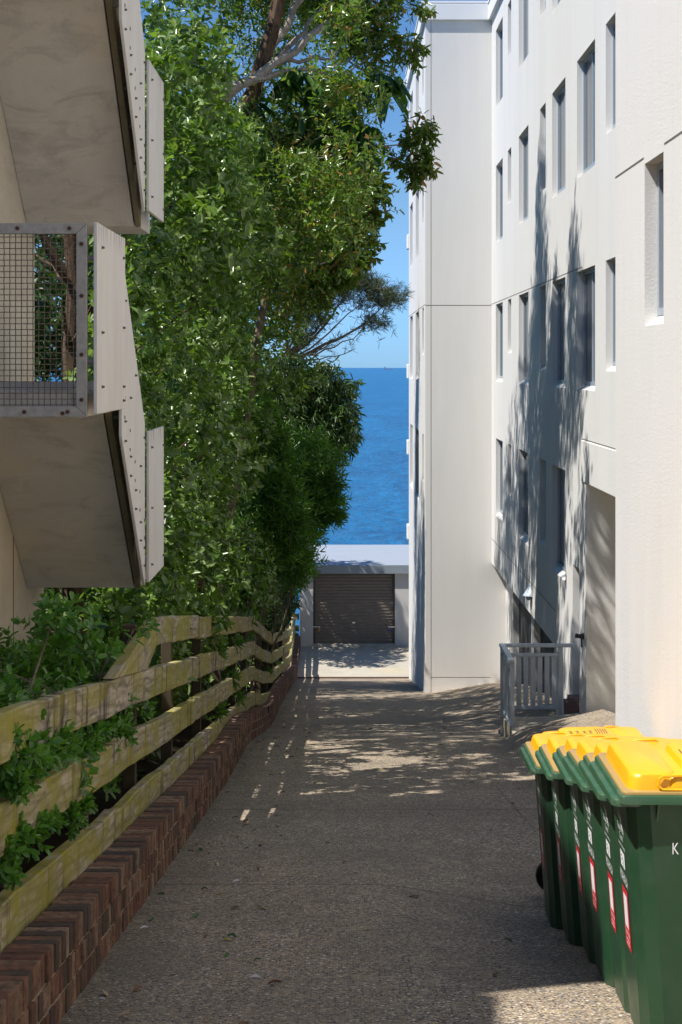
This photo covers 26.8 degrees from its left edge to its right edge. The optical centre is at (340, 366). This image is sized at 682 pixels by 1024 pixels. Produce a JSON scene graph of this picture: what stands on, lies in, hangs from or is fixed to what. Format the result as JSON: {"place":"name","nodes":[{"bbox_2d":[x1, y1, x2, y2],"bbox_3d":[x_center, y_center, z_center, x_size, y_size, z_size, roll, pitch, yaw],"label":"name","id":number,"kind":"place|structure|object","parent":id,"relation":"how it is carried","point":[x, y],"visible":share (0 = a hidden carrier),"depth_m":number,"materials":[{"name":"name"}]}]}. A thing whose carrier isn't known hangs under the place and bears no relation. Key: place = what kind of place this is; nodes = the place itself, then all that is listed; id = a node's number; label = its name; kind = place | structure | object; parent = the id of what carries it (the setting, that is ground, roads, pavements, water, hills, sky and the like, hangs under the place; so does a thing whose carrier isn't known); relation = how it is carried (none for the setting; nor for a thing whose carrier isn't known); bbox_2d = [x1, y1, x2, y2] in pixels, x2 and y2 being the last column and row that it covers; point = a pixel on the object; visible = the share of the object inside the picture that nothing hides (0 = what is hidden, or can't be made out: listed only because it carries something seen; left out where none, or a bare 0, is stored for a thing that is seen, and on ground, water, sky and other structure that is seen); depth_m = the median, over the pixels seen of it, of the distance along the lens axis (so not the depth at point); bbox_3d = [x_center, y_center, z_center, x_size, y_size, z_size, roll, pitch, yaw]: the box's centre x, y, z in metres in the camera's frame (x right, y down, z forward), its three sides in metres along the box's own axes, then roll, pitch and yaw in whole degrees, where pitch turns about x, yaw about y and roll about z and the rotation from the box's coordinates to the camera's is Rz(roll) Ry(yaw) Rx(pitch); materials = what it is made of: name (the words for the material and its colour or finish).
{"place":"outdoors","nodes":[
{"label":"outdoors","id":0,"kind":"place"},
{"bbox_2d":[10,631,298,884],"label":"garden ground","id":1,"kind":"structure","parent":0,"point":[182,738],"depth_m":10.94,"materials":[{"name":"soil"}]},
{"bbox_2d":[34,234,93,637],"bbox_3d":[-4.892,1.369,19.021,4.089,7.680,7.476,0,0,0],"label":"evergreen tree","id":2,"kind":"object","parent":1,"relation":"on","point":[53,303],"visible":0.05,"depth_m":19.23,"materials":[{"name":"green plant"}]},
{"bbox_2d":[0,587,160,890],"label":"leafy shrub","id":3,"kind":"object","parent":1,"relation":"on","point":[29,664],"visible":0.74,"depth_m":8.24,"materials":[{"name":"green plant"}]},
{"bbox_2d":[0,0,164,697],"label":"apartment building","id":4,"kind":"structure","parent":1,"relation":"on","point":[72,161],"depth_m":10.01,"materials":[{"name":"concrete"}]},
{"bbox_2d":[46,644,144,782],"bbox_3d":[-2.557,3.588,12.678,1.988,2.456,2.916,0,0,0],"label":"shade shrub","id":5,"kind":"object","parent":1,"relation":"on","point":[140,772],"visible":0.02,"depth_m":12.27,"materials":[{"name":"green plant"}]},
{"bbox_2d":[34,156,181,599],"bbox_3d":[-4.855,1.002,26.933,4.695,12.415,6.881,0,0,0],"label":"evergreen tree","id":6,"kind":"object","parent":1,"relation":"on","point":[63,256],"visible":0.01,"depth_m":26.07,"materials":[{"name":"green plant"}]},
{"bbox_2d":[44,576,210,717],"bbox_3d":[-3.622,3.266,15.357,4.207,2.859,6.541,0,0,0],"label":"shade shrub","id":7,"kind":"object","parent":1,"relation":"on","point":[99,595],"visible":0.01,"depth_m":16.02,"materials":[{"name":"green plant"}]},
{"bbox_2d":[0,615,264,953],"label":"sleeper fence","id":8,"kind":"object","parent":1,"relation":"on","point":[47,881],"visible":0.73,"depth_m":9.34,"materials":[{"name":"brown wood"}]},
{"bbox_2d":[35,11,295,761],"bbox_3d":[-2.019,0.697,16.428,2.990,8.718,7.917,0,0,0],"label":"fig tree","id":9,"kind":"object","parent":1,"relation":"on","point":[212,200],"visible":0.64,"depth_m":14.71,"materials":[{"name":"green plant"}]},
{"bbox_2d":[60,0,329,702],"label":"tree","id":10,"kind":"object","parent":1,"relation":"on","point":[265,49],"visible":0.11,"depth_m":23.07,"materials":[{"name":"green plant"}]},
{"bbox_2d":[134,288,271,513],"bbox_3d":[-3.988,2.872,34.745,4.669,10.666,6.856,0,0,0],"label":"evergreen tree","id":11,"kind":"object","parent":1,"relation":"on","point":[260,357],"depth_m":35.04,"materials":[{"name":"green plant"}]},
{"bbox_2d":[206,385,324,722],"bbox_3d":[-1.464,3.402,22.410,2.430,6.494,12.068,0,0,0],"label":"oleander","id":12,"kind":"object","parent":1,"relation":"on","point":[278,523],"visible":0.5,"depth_m":24.39,"materials":[{"name":"green plant"}]},
{"bbox_2d":[255,605,298,706],"bbox_3d":[-1.648,6.844,35.633,0.664,4.630,21.667,0,0,0],"label":"sleeper fence","id":13,"kind":"object","parent":1,"relation":"on","point":[282,646],"visible":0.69,"depth_m":30.02,"materials":[{"name":"brown wood"}]},
{"bbox_2d":[255,574,301,664],"bbox_3d":[-1.629,6.549,35.913,1.226,3.698,8.757,0,0,2],"label":"clipped bush","id":14,"kind":"object","parent":1,"relation":"on","point":[293,603],"visible":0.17,"depth_m":33.67,"materials":[{"name":"green plant"}]},
{"bbox_2d":[236,421,352,691],"bbox_3d":[-1.010,3.723,28.003,2.516,5.374,2.239,0,0,0],"label":"oleander","id":15,"kind":"object","parent":1,"relation":"on","point":[325,486],"visible":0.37,"depth_m":27.71,"materials":[{"name":"green plant"}]},
{"bbox_2d":[164,0,442,524],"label":"lilly pilly tree","id":16,"kind":"object","parent":1,"relation":"on","point":[329,253],"visible":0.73,"depth_m":21.39,"materials":[{"name":"green plant"}]},
{"bbox_2d":[248,342,366,670],"bbox_3d":[-1.142,3.325,33.019,3.525,7.787,2.197,0,0,0],"label":"gum tree","id":17,"kind":"object","parent":1,"relation":"on","point":[334,407],"visible":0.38,"depth_m":32.69,"materials":[{"name":"green plant"}]},
{"bbox_2d":[206,70,410,687],"bbox_3d":[-0.622,0.554,22.320,2.990,10.116,2.717,0,0,-14],"label":"umbrella tree","id":18,"kind":"object","parent":1,"relation":"on","point":[399,90],"visible":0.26,"depth_m":21.63,"materials":[{"name":"green plant"}]},
{"bbox_2d":[273,362,347,649],"bbox_3d":[-1.161,3.742,34.932,3.375,7.937,2.890,0,0,0],"label":"oleander","id":19,"kind":"object","parent":1,"relation":"on","point":[317,543],"visible":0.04,"depth_m":34.80,"materials":[{"name":"green plant"}]},
{"bbox_2d":[34,368,408,635],"bbox_3d":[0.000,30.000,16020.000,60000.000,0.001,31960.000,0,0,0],"label":"sea","id":20,"kind":"structure","parent":0,"point":[378,477],"depth_m":420.52,"materials":[{"name":"liquid"}]},
{"bbox_2d":[34,0,487,367],"label":"sky","id":21,"kind":"structure","parent":0,"point":[393,352],"materials":[{"name":"blue"}]},
{"bbox_2d":[59,678,632,1023],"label":"driveway","id":22,"kind":"structure","parent":0,"point":[442,947],"depth_m":9.14,"materials":[{"name":"grey concrete"}]},
{"bbox_2d":[117,1011,130,1017],"bbox_3d":[-0.944,2.822,6.224,0.059,0.020,0.024,-15,8,-5],"label":"fallen leaf","id":23,"kind":"object","parent":22,"relation":"on","point":[122,1013],"visible":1,"depth_m":6.23,"materials":[{"name":"beige plant"}]},
{"bbox_2d":[133,985,140,991],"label":"fallen leaf","id":24,"kind":"object","parent":22,"relation":"on","point":[136,987],"visible":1,"depth_m":6.66,"materials":[{"name":"brown plant"}]},
{"bbox_2d":[249,974,260,978],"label":"fallen leaf","id":25,"kind":"object","parent":22,"relation":"on","point":[254,975],"visible":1,"depth_m":6.87,"materials":[{"name":"grey plant"}]},
{"bbox_2d":[268,979,280,984],"bbox_3d":[-0.313,2.919,6.782,0.064,0.022,0.026,7,-10,-19],"label":"fallen leaf","id":26,"kind":"object","parent":22,"relation":"on","point":[274,980],"visible":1,"depth_m":6.78,"materials":[{"name":"brown plant"}]},
{"bbox_2d":[297,677,408,678],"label":"drain grate","id":27,"kind":"object","parent":22,"relation":"on","point":[352,677],"visible":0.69,"depth_m":41.34,"materials":[{"name":"metal"}]},
{"bbox_2d":[520,732,617,929],"bbox_3d":[1.514,2.859,8.782,0.767,1.134,0.580,0,0,0],"label":"wheelie bin","id":28,"kind":"object","parent":22,"relation":"on","point":[528,749],"visible":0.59,"depth_m":8.63,"materials":[{"name":"green plastic"}]},
{"bbox_2d":[563,694,578,713],"bbox_3d":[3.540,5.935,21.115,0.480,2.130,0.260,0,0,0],"label":"door step","id":29,"kind":"object","parent":22,"relation":"on","point":[570,704],"depth_m":20.99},
{"bbox_2d":[535,734,635,946],"bbox_3d":[1.524,2.712,8.160,0.767,1.134,0.580,0,0,0],"label":"wheelie bin","id":30,"kind":"object","parent":22,"relation":"on","point":[566,859],"visible":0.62,"depth_m":8.01,"materials":[{"name":"green plastic"}]},
{"bbox_2d":[535,726,643,889],"bbox_3d":[1.687,2.978,9.420,0.767,1.134,0.580,0,0,0],"label":"wheelie bin","id":31,"kind":"object","parent":22,"relation":"on","point":[624,731],"visible":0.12,"depth_m":9.54,"materials":[{"name":"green plastic"}]},
{"bbox_2d":[552,735,665,963],"bbox_3d":[1.534,2.559,7.549,0.767,1.134,0.580,0,0,0],"label":"wheelie bin","id":32,"kind":"object","parent":22,"relation":"on","point":[559,754],"visible":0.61,"depth_m":7.49,"materials":[{"name":"green plastic"}]},
{"bbox_2d":[579,740,663,1012],"bbox_3d":[1.474,2.265,6.322,0.767,1.134,0.580,0,0,0],"label":"wheelie bin","id":33,"kind":"object","parent":22,"relation":"on","point":[614,897],"visible":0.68,"depth_m":6.28,"materials":[{"name":"green plastic"}]},
{"bbox_2d":[563,737,681,987],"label":"wheelie bin","id":34,"kind":"object","parent":22,"relation":"on","point":[597,877],"visible":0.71,"depth_m":6.88,"materials":[{"name":"green plastic"}]},
{"bbox_2d":[590,739,681,1023],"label":"wheelie bin","id":35,"kind":"object","parent":22,"relation":"on","point":[639,781],"visible":1,"depth_m":5.47,"materials":[{"name":"green plastic"}]},
{"bbox_2d":[297,646,408,676],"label":"concrete pad","id":36,"kind":"object","parent":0,"point":[345,661],"visible":0.41,"depth_m":43.63,"materials":[{"name":"grey concrete"}]},
{"bbox_2d":[461,709,614,836],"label":"side path","id":37,"kind":"structure","parent":0,"point":[502,764],"depth_m":17.06,"materials":[{"name":"grey concrete"}]},
{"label":"cliff ground","id":38,"kind":"structure","parent":0,"visible":0},
{"bbox_2d":[0,706,267,1023],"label":"brick edging","id":39,"kind":"object","parent":38,"relation":"on","point":[53,955],"visible":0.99,"depth_m":7.53,"materials":[{"name":"brown brick"}]},
{"bbox_2d":[258,636,300,727],"bbox_3d":[-1.339,7.462,34.776,0.203,3.696,22.313,0,0,0],"label":"brick edging","id":40,"kind":"object","parent":38,"relation":"on","point":[282,686],"visible":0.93,"depth_m":30.94,"materials":[{"name":"brown brick"}]},
{"bbox_2d":[265,266,413,361],"bbox_3d":[-0.327,-0.279,35.970,4.442,6.271,3.141,0,0,0],"label":"casuarina","id":41,"kind":"object","parent":38,"relation":"on","point":[387,294],"visible":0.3,"depth_m":35.85,"materials":[{"name":"green plant"}]},
{"bbox_2d":[300,545,408,646],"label":"garage","id":42,"kind":"structure","parent":38,"relation":"on","point":[355,596],"depth_m":46.23,"materials":[{"name":"concrete"}]},
{"bbox_2d":[313,574,394,642],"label":"roller door","id":43,"kind":"structure","parent":42,"relation":"in","point":[350,608],"depth_m":46.23,"materials":[{"name":"paint"}]},
{"bbox_2d":[502,713,580,737],"bbox_3d":[2.930,6.483,20.275,1.140,3.034,1.450,0,0,0],"label":"entrance landing","id":44,"kind":"object","parent":38,"relation":"on","point":[519,724],"visible":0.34,"depth_m":20.51,"materials":[{"name":"concrete"}]},
{"bbox_2d":[499,643,575,735],"bbox_3d":[2.880,4.960,20.470,1.120,1.780,1.140,0,0,0],"label":"balustrade","id":45,"kind":"object","parent":44,"relation":"on","point":[507,706],"visible":0.92,"depth_m":20.98,"materials":[{"name":"metal"}]},
{"bbox_2d":[404,0,681,738],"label":"apartment building","id":46,"kind":"structure","parent":38,"relation":"on","point":[544,365],"depth_m":23.77,"materials":[{"name":"white paint"}]},
{"bbox_2d":[500,25,502,99],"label":"window","id":47,"kind":"structure","parent":46,"relation":"in","point":[501,31],"depth_m":32.24,"materials":[{"name":"glass"}]},
{"bbox_2d":[500,163,502,239],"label":"window","id":48,"kind":"structure","parent":46,"relation":"in","point":[501,167],"depth_m":32.24,"materials":[{"name":"glass"}]},
{"bbox_2d":[500,303,502,378],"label":"window","id":49,"kind":"structure","parent":46,"relation":"in","point":[501,305],"depth_m":32.24,"materials":[{"name":"glass"}]},
{"bbox_2d":[500,440,502,514],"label":"window","id":50,"kind":"structure","parent":46,"relation":"in","point":[501,442],"depth_m":32.24,"materials":[{"name":"glass"}]},
{"bbox_2d":[519,600,530,685],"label":"wall","id":51,"kind":"structure","parent":46,"relation":"in","point":[524,615],"depth_m":30.86,"materials":[{"name":"white paint"}]},
{"bbox_2d":[523,0,527,61],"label":"window","id":52,"kind":"structure","parent":46,"relation":"in","point":[525,2],"depth_m":28.04,"materials":[{"name":"glass"}]},
{"bbox_2d":[523,132,527,221],"bbox_3d":[3.618,-3.685,27.425,0.060,1.670,1.450,0,0,0],"label":"window","id":53,"kind":"structure","parent":46,"relation":"in","point":[525,139],"depth_m":28.04,"materials":[{"name":"glass"}]},
{"bbox_2d":[523,294,527,380],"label":"window","id":54,"kind":"structure","parent":46,"relation":"in","point":[525,297],"depth_m":28.04,"materials":[{"name":"glass"}]},
{"bbox_2d":[523,451,527,537],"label":"window","id":55,"kind":"structure","parent":46,"relation":"in","point":[525,455],"depth_m":28.04,"materials":[{"name":"glass"}]},
{"bbox_2d":[523,584,531,600],"bbox_3d":[3.419,4.155,26.300,0.162,0.290,0.320,0,0,0],"label":"wall lamp","id":56,"kind":"object","parent":46,"relation":"attached to","point":[528,593],"visible":1,"depth_m":26.24,"materials":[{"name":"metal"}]},
{"bbox_2d":[545,109,545,187],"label":"window","id":57,"kind":"structure","parent":46,"relation":"in","point":[545,109],"depth_m":25.10,"materials":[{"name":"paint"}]},
{"bbox_2d":[545,287,545,365],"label":"window","id":58,"kind":"structure","parent":46,"relation":"in","point":[545,287],"depth_m":25.10,"materials":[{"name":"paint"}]},
{"bbox_2d":[545,461,545,537],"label":"window","id":59,"kind":"structure","parent":46,"relation":"in","point":[545,461],"depth_m":25.10,"materials":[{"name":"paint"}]},
{"bbox_2d":[540,627,553,697],"bbox_3d":[3.990,8.350,27.050,0.060,7.300,2.800,0,0,0],"label":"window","id":60,"kind":"structure","parent":46,"relation":"in","point":[544,638],"depth_m":27.55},
{"bbox_2d":[557,85,564,194],"bbox_3d":[3.618,-3.685,23.000,0.060,1.670,1.400,0,0,0],"label":"window","id":61,"kind":"structure","parent":46,"relation":"in","point":[561,94],"depth_m":23.46,"materials":[{"name":"glass"}]},
{"bbox_2d":[557,279,564,382],"bbox_3d":[3.618,-0.565,23.000,0.060,1.670,1.400,0,0,0],"label":"window","id":62,"kind":"structure","parent":46,"relation":"in","point":[561,284],"depth_m":23.46,"materials":[{"name":"glass"}]},
{"bbox_2d":[557,467,564,570],"bbox_3d":[3.618,2.455,23.000,0.060,1.670,1.400,0,0,0],"label":"window","id":63,"kind":"structure","parent":46,"relation":"in","point":[560,472],"depth_m":23.46,"materials":[{"name":"glass"}]},
{"bbox_2d":[575,633,583,646],"bbox_3d":[3.437,3.945,20.620,0.126,0.209,0.099,0,0,0],"label":"wall hook","id":64,"kind":"object","parent":46,"relation":"attached to","point":[581,636],"depth_m":20.59,"materials":[{"name":"black plastic"}]},
{"bbox_2d":[583,47,594,173],"bbox_3d":[3.618,-3.685,20.450,0.060,1.670,1.500,0,0,0],"label":"window","id":65,"kind":"structure","parent":46,"relation":"in","point":[589,62],"depth_m":20.82,"materials":[{"name":"glass"}]},
{"bbox_2d":[583,268,594,385],"bbox_3d":[3.618,-0.565,20.450,0.060,1.670,1.500,0,0,0],"label":"window","id":66,"kind":"structure","parent":46,"relation":"in","point":[589,275],"depth_m":20.82,"materials":[{"name":"glass"}]},
{"bbox_2d":[612,22,614,128],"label":"window","id":67,"kind":"structure","parent":46,"relation":"in","point":[613,25],"depth_m":18.85,"materials":[{"name":"glass"}]},
{"bbox_2d":[612,260,614,365],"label":"window","id":68,"kind":"structure","parent":46,"relation":"in","point":[613,262],"depth_m":18.85,"materials":[{"name":"glass"}]},
{"bbox_2d":[657,160,663,315],"bbox_3d":[2.218,-0.875,9.600,0.060,1.050,0.580,0,0,0],"label":"window","id":69,"kind":"structure","parent":46,"relation":"in","point":[660,166],"depth_m":9.84,"materials":[{"name":"glass"}]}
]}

